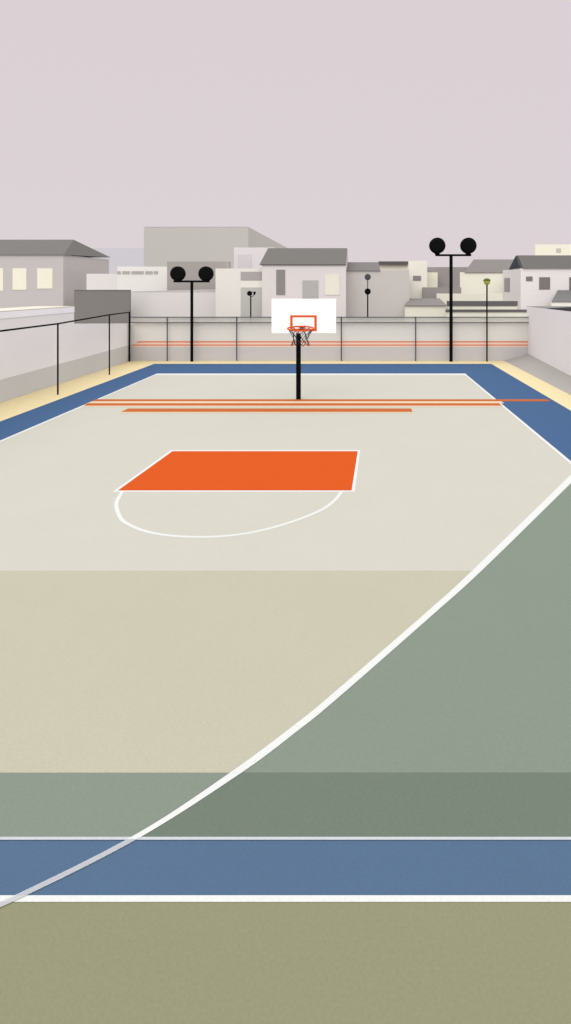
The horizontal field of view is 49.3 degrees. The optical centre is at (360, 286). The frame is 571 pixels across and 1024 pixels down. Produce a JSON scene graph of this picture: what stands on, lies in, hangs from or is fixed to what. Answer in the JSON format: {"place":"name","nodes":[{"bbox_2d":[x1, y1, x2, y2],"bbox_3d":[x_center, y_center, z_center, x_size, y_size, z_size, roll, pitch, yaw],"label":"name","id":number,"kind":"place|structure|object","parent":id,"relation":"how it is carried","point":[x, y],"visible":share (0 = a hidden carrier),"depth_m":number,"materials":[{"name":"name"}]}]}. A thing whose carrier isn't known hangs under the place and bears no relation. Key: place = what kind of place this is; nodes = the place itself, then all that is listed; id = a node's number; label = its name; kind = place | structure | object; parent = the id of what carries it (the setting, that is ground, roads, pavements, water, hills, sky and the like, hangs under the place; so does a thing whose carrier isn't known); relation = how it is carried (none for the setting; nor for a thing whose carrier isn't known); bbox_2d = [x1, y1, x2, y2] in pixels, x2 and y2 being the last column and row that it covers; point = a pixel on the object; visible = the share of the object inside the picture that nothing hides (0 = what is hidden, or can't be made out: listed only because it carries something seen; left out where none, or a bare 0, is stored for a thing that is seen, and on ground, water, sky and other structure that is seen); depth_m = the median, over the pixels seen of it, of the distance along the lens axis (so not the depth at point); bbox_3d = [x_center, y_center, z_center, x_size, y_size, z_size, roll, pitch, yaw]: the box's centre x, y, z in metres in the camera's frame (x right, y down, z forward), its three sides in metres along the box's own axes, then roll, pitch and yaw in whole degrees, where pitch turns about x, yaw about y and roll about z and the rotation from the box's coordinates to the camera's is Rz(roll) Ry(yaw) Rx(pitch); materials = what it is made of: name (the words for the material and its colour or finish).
{"place":"outdoors","nodes":[
{"label":"outdoors","id":0,"kind":"place"},
{"bbox_2d":[0,240,108,307],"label":"hipped building","id":1,"kind":"structure","parent":0,"point":[44,272],"depth_m":50.00,"materials":[{"name":"grey paint"}]},
{"bbox_2d":[0,268,2,290],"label":"window","id":2,"kind":"structure","parent":1,"relation":"in","point":[1,269],"depth_m":49.97,"materials":[{"name":"beige glass"}]},
{"bbox_2d":[13,268,26,289],"bbox_3d":[-27.714,-0.622,49.985,1.128,1.756,0.030,0,0,0],"label":"window","id":3,"kind":"structure","parent":1,"relation":"in","point":[19,274],"depth_m":49.97,"materials":[{"name":"beige glass"}]},
{"bbox_2d":[37,268,52,288],"bbox_3d":[-25.653,-0.672,49.985,1.250,1.656,0.030,0,0,0],"label":"window","id":4,"kind":"structure","parent":1,"relation":"in","point":[44,275],"depth_m":49.97,"materials":[{"name":"beige glass"}]},
{"bbox_2d":[74,290,130,323],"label":"screen wall","id":5,"kind":"structure","parent":0,"point":[90,303],"depth_m":42.00,"materials":[{"name":"grey concrete"}]},
{"bbox_2d":[90,248,143,273],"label":"building","id":6,"kind":"structure","parent":0,"point":[125,257],"depth_m":140.00,"materials":[{"name":"grey paint"}]},
{"bbox_2d":[0,773,240,836],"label":"court","id":7,"kind":"object","parent":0,"point":[82,804],"visible":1,"depth_m":5.78,"materials":[{"name":"green paint"}]},
{"bbox_2d":[142,772,570,836],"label":"court","id":8,"kind":"object","parent":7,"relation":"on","point":[390,804],"visible":1,"depth_m":5.71,"materials":[{"name":"green paint"}]},
{"bbox_2d":[87,267,166,291],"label":"white building","id":9,"kind":"structure","parent":0,"point":[141,278],"depth_m":48.88,"materials":[{"name":"white paint"}]},
{"bbox_2d":[131,271,143,273],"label":"window","id":10,"kind":"structure","parent":9,"relation":"in","point":[132,272],"depth_m":48.86,"materials":[{"name":"grey glass"}]},
{"bbox_2d":[131,289,215,316],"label":"block","id":11,"kind":"structure","parent":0,"point":[171,303],"depth_m":44.00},
{"bbox_2d":[144,227,286,267],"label":"warehouse","id":12,"kind":"structure","parent":0,"point":[163,246],"depth_m":70.00,"materials":[{"name":"grey paint"}]},
{"bbox_2d":[0,571,477,772],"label":"court","id":13,"kind":"object","parent":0,"point":[165,671],"visible":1,"depth_m":8.05,"materials":[{"name":"beige paint"}]},
{"bbox_2d":[216,268,261,316],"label":"cream building","id":14,"kind":"structure","parent":0,"point":[234,286],"depth_m":43.00,"materials":[{"name":"white paint"}]},
{"bbox_2d":[241,272,261,280],"bbox_3d":[-7.616,-0.741,42.985,1.491,0.621,0.030,0,0,0],"label":"window","id":15,"kind":"structure","parent":14,"relation":"in","point":[245,276],"depth_m":42.97,"materials":[{"name":"grey glass"}]},
{"bbox_2d":[241,287,261,316],"bbox_3d":[-7.616,1.338,42.985,1.491,2.580,0.030,0,0,0],"label":"door","id":16,"kind":"structure","parent":14,"relation":"in","point":[256,301],"depth_m":42.97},
{"bbox_2d":[234,247,273,267],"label":"house","id":17,"kind":"structure","parent":0,"point":[248,257],"depth_m":52.00,"materials":[{"name":"grey paint"}]},
{"bbox_2d":[238,254,251,267],"bbox_3d":[-9.773,-2.066,51.985,1.173,1.358,0.030,0,0,0],"label":"window","id":18,"kind":"structure","parent":17,"relation":"in","point":[244,260],"depth_m":51.97,"materials":[{"name":"grey glass"}]},
{"bbox_2d":[0,375,570,570],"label":"court","id":19,"kind":"object","parent":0,"point":[454,488],"visible":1,"depth_m":14.79,"materials":[{"name":"beige paint"}]},
{"bbox_2d":[0,375,154,441],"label":"court line","id":20,"kind":"object","parent":19,"relation":"on","point":[68,412],"visible":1,"depth_m":23.05,"materials":[{"name":"white paint"}]},
{"bbox_2d":[114,492,342,537],"bbox_3d":[-3.033,4.833,13.178,5.262,0.001,2.701,0,0,0],"label":"court line","id":21,"kind":"object","parent":19,"relation":"on","point":[118,514],"visible":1,"depth_m":12.44,"materials":[{"name":"white paint"}]},
{"bbox_2d":[113,450,359,491],"bbox_3d":[-2.919,4.832,16.328,5.839,0.001,3.704,0,0,0],"label":"court line","id":22,"kind":"object","parent":19,"relation":"on","point":[170,451],"visible":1,"depth_m":14.57,"materials":[{"name":"white paint"}]},
{"bbox_2d":[119,451,357,489],"bbox_3d":[-2.911,4.830,16.313,5.674,0.001,3.479,0,0,0],"label":"court key","id":23,"kind":"object","parent":19,"relation":"on","point":[253,470],"visible":1,"depth_m":16.06,"materials":[{"name":"orange paint"}]},
{"bbox_2d":[120,412,411,412],"bbox_3d":[-3.614,4.829,23.604,11.257,0.001,0.192,0,0,0],"label":"court stripe","id":24,"kind":"object","parent":19,"relation":"on","point":[265,412],"visible":1,"depth_m":23.59,"materials":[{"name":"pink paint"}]},
{"bbox_2d":[121,408,411,411],"bbox_3d":[-3.613,4.829,24.038,11.261,0.001,0.676,0,0,0],"label":"court stripe","id":25,"kind":"object","parent":19,"relation":"on","point":[268,410],"visible":1,"depth_m":23.97,"materials":[{"name":"orange paint"}]},
{"bbox_2d":[84,403,501,405],"bbox_3d":[-2.764,4.828,25.211,17.059,0.001,0.525,0,0,0],"label":"court stripe","id":26,"kind":"object","parent":19,"relation":"on","point":[292,404],"visible":1,"depth_m":25.19,"materials":[{"name":"orange paint"}]},
{"bbox_2d":[83,406,502,406],"bbox_3d":[-2.731,4.829,24.821,16.937,0.001,0.255,0,0,0],"label":"court stripe","id":27,"kind":"object","parent":19,"relation":"on","point":[292,406],"visible":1,"depth_m":24.77,"materials":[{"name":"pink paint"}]},
{"bbox_2d":[89,401,502,402],"bbox_3d":[-2.686,4.829,25.671,17.302,0.001,0.454,0,0,0],"label":"court stripe","id":28,"kind":"object","parent":19,"relation":"on","point":[296,402],"visible":1,"depth_m":25.62,"materials":[{"name":"orange paint"}]},
{"bbox_2d":[272,299,335,399],"bbox_3d":[-2.313,2.677,25.930,2.163,4.326,1.978,0,0,-39],"label":"basketball hoop","id":29,"kind":"object","parent":19,"relation":"on","point":[298,317],"visible":1,"depth_m":26.00,"materials":[{"name":"black paint"}]},
{"bbox_2d":[155,374,465,374],"bbox_3d":[-2.735,4.830,33.888,17.150,0.001,0.606,0,0,0],"label":"court line","id":30,"kind":"object","parent":19,"relation":"on","point":[310,374],"visible":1,"depth_m":33.81,"materials":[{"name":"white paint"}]},
{"bbox_2d":[94,399,548,400],"bbox_3d":[-1.655,4.829,26.133,19.367,0.001,0.470,0,0,0],"label":"court stripe","id":31,"kind":"object","parent":19,"relation":"on","point":[321,400],"visible":1,"depth_m":26.07,"materials":[{"name":"orange paint"}]},
{"bbox_2d":[465,375,570,463],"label":"court line","id":32,"kind":"object","parent":19,"relation":"on","point":[545,441],"visible":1,"depth_m":20.93,"materials":[{"name":"white paint"}]},
{"bbox_2d":[0,902,570,1023],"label":"court apron","id":33,"kind":"object","parent":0,"point":[285,962],"depth_m":4.39,"materials":[{"name":"green paint"}]},
{"bbox_2d":[0,895,570,901],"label":"court line","id":34,"kind":"object","parent":33,"relation":"on","point":[296,898],"visible":1,"depth_m":4.86,"materials":[{"name":"white paint"}]},
{"bbox_2d":[0,0,570,266],"label":"sky","id":35,"kind":"structure","parent":0,"point":[376,130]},
{"bbox_2d":[260,248,347,316],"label":"gabled house","id":36,"kind":"structure","parent":0,"point":[303,273],"depth_m":42.50,"materials":[{"name":"paint"}]},
{"bbox_2d":[276,270,284,294],"bbox_3d":[-5.501,-0.307,42.485,0.614,1.747,0.030,0,0,0],"label":"window","id":37,"kind":"structure","parent":36,"relation":"in","point":[280,274],"depth_m":42.47,"materials":[{"name":"grey glass"}]},
{"bbox_2d":[302,280,317,298],"bbox_3d":[-3.450,0.961,42.485,1.100,2.800,0.030,0,0,0],"label":"door","id":38,"kind":"structure","parent":36,"relation":"in","point":[309,288],"depth_m":42.47,"materials":[{"name":"grey"}]},
{"bbox_2d":[325,275,338,294],"bbox_3d":[-1.941,-0.125,42.485,0.982,1.384,0.030,0,0,0],"label":"window","id":39,"kind":"structure","parent":36,"relation":"in","point":[331,281],"depth_m":42.47,"materials":[{"name":"beige glass"}]},
{"bbox_2d":[346,262,408,316],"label":"grey house","id":40,"kind":"structure","parent":0,"point":[388,295],"depth_m":44.00,"materials":[{"name":"grey paint"}]},
{"bbox_2d":[379,261,408,269],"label":"flat house","id":41,"kind":"structure","parent":0,"point":[393,265],"depth_m":56.00,"materials":[{"name":"grey paint"}]},
{"bbox_2d":[244,484,570,771],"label":"court","id":42,"kind":"object","parent":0,"point":[473,675],"visible":1,"depth_m":7.37,"materials":[{"name":"green paint"}]},
{"bbox_2d":[128,475,570,838],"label":"court line","id":43,"kind":"object","parent":42,"relation":"on","point":[412,628],"visible":1,"depth_m":7.73,"materials":[{"name":"white paint"}]},
{"bbox_2d":[409,261,426,298],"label":"tower house","id":44,"kind":"structure","parent":0,"point":[417,276],"depth_m":47.00,"materials":[{"name":"grey paint"}]},
{"bbox_2d":[447,301,517,308],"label":"garden wall","id":45,"kind":"structure","parent":0,"point":[482,304],"depth_m":44.55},
{"bbox_2d":[445,309,526,316],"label":"garden wall","id":46,"kind":"structure","parent":0,"point":[491,312],"depth_m":42.00,"materials":[{"name":"white paint"}]},
{"bbox_2d":[460,259,513,293],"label":"cream house","id":47,"kind":"structure","parent":0,"point":[475,274],"depth_m":57.50,"materials":[{"name":"beige paint"}]},
{"bbox_2d":[503,255,570,308],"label":"white house","id":48,"kind":"structure","parent":0,"point":[536,280],"depth_m":50.00,"materials":[{"name":"white paint"}]},
{"bbox_2d":[504,278,509,291],"bbox_3d":[13.041,-0.170,54.594,0.030,1.209,2.029,0,0,0],"label":"window","id":49,"kind":"structure","parent":48,"relation":"in","point":[506,280],"depth_m":54.53,"materials":[{"name":"grey glass"}]},
{"bbox_2d":[526,276,532,280],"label":"window","id":50,"kind":"structure","parent":48,"relation":"in","point":[528,278],"depth_m":49.97,"materials":[{"name":"grey glass"}]},
{"bbox_2d":[539,277,549,288],"bbox_3d":[15.000,-0.278,49.985,0.889,1.000,0.030,0,0,0],"label":"window","id":51,"kind":"structure","parent":48,"relation":"in","point":[544,282],"depth_m":49.97,"materials":[{"name":"grey glass"}]},
{"bbox_2d":[504,354,570,394],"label":"bank","id":52,"kind":"structure","parent":0,"point":[543,371],"depth_m":34.05,"materials":[{"name":"grey concrete"}]},
{"bbox_2d":[534,244,570,254],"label":"cream block","id":53,"kind":"structure","parent":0,"point":[552,249],"depth_m":80.00,"materials":[{"name":"beige paint"}]},
{"label":"ground","id":54,"kind":"structure","parent":0,"visible":0},
{"bbox_2d":[0,306,130,402],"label":"boundary wall","id":55,"kind":"structure","parent":54,"relation":"on","point":[28,360],"depth_m":29.77,"materials":[{"name":"grey paint"}]},
{"bbox_2d":[167,261,230,289],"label":"grey block","id":56,"kind":"structure","parent":54,"relation":"on","point":[191,268],"depth_m":47.00,"materials":[{"name":"grey paint"}]},
{"bbox_2d":[247,291,255,316],"bbox_3d":[-7.326,2.560,41.400,0.582,4.559,0.320,0,0,0],"label":"street lamp","id":57,"kind":"object","parent":54,"relation":"on","point":[249,293],"visible":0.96,"depth_m":41.35,"materials":[{"name":"black metal"}]},
{"bbox_2d":[0,361,570,420],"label":"court edge strip","id":58,"kind":"object","parent":54,"relation":"on","point":[10,408],"visible":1,"depth_m":31.70,"materials":[{"name":"yellow paint"}]},
{"bbox_2d":[0,312,129,394],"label":"railing","id":59,"kind":"object","parent":58,"relation":"on","point":[57,324],"visible":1,"depth_m":27.54,"materials":[{"name":"metal"}]},
{"bbox_2d":[170,266,213,361],"bbox_3d":[-10.861,1.762,39.812,2.769,6.156,0.765,0,0,0],"label":"floodlight mast","id":60,"kind":"object","parent":58,"relation":"on","point":[178,273],"visible":1,"depth_m":39.53,"materials":[{"name":"black metal"}]},
{"bbox_2d":[0,840,570,894],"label":"court border","id":61,"kind":"object","parent":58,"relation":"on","point":[338,867],"visible":1,"depth_m":5.12,"materials":[{"name":"blue paint"}]},
{"bbox_2d":[0,839,135,906],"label":"court line","id":62,"kind":"object","parent":61,"relation":"on","point":[65,873],"visible":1,"depth_m":5.06,"materials":[{"name":"paint"}]},
{"bbox_2d":[0,837,570,839],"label":"court line","id":63,"kind":"object","parent":61,"relation":"on","point":[289,838],"visible":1,"depth_m":5.38,"materials":[{"name":"paint"}]},
{"bbox_2d":[0,364,570,460],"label":"court border","id":64,"kind":"object","parent":58,"relation":"on","point":[549,421],"visible":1,"depth_m":29.78,"materials":[{"name":"blue paint"}]},
{"bbox_2d":[130,317,528,360],"bbox_3d":[-1.998,3.395,39.992,25.916,2.890,0.129,0,0,0],"label":"railing","id":65,"kind":"object","parent":58,"relation":"on","point":[341,320],"visible":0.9,"depth_m":40.05,"materials":[{"name":"metal"}]},
{"bbox_2d":[429,237,476,361],"bbox_3d":[5.975,0.835,39.812,3.047,8.011,0.765,0,0,0],"label":"floodlight mast","id":66,"kind":"object","parent":58,"relation":"on","point":[468,245],"visible":1,"depth_m":39.64,"materials":[{"name":"black metal"}]},
{"bbox_2d":[483,278,490,360],"bbox_3d":[8.211,2.144,39.817,0.480,5.391,0.480,0,0,0],"label":"street lamp","id":67,"kind":"object","parent":58,"relation":"on","point":[486,281],"visible":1,"depth_m":39.78,"materials":[{"name":"black metal"}]},
{"bbox_2d":[131,323,527,360],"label":"boundary wall","id":68,"kind":"structure","parent":54,"relation":"on","point":[360,341],"depth_m":40.20,"materials":[{"name":"grey concrete"}]},
{"bbox_2d":[365,274,370,316],"bbox_3d":[0.501,1.987,41.400,0.426,5.706,0.200,0,0,0],"label":"signal post","id":69,"kind":"object","parent":54,"relation":"on","point":[367,290],"visible":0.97,"depth_m":41.31,"materials":[{"name":"black metal"}]},
{"bbox_2d":[404,298,446,316],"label":"shed","id":70,"kind":"structure","parent":54,"relation":"on","point":[425,307],"depth_m":42.60,"materials":[{"name":"white paint"}]},
{"bbox_2d":[427,272,437,286],"bbox_3d":[5.532,1.854,49.150,1.148,5.972,1.300,0,0,0],"label":"cream annex","id":71,"kind":"object","parent":54,"relation":"on","point":[432,279],"visible":0.21,"depth_m":48.50,"materials":[{"name":"beige paint"}]},
{"bbox_2d":[422,287,460,297],"bbox_3d":[6.206,2.446,46.775,2.915,4.788,0.350,0,0,0],"label":"lean to","id":72,"kind":"object","parent":54,"relation":"on","point":[429,292],"visible":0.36,"depth_m":46.60,"materials":[{"name":"grey paint"}]},
{"bbox_2d":[427,267,467,286],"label":"grey townhouse","id":73,"kind":"structure","parent":54,"relation":"on","point":[443,276],"depth_m":50.00,"materials":[{"name":"grey paint"}]},
{"bbox_2d":[436,294,502,308],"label":"garden wall","id":74,"kind":"structure","parent":54,"relation":"on","point":[444,298],"depth_m":46.00,"materials":[{"name":"beige paint"}]},
{"bbox_2d":[527,306,570,375],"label":"boundary wall","id":75,"kind":"structure","parent":54,"relation":"on","point":[549,335],"depth_m":35.46,"materials":[{"name":"grey concrete"}]}
]}

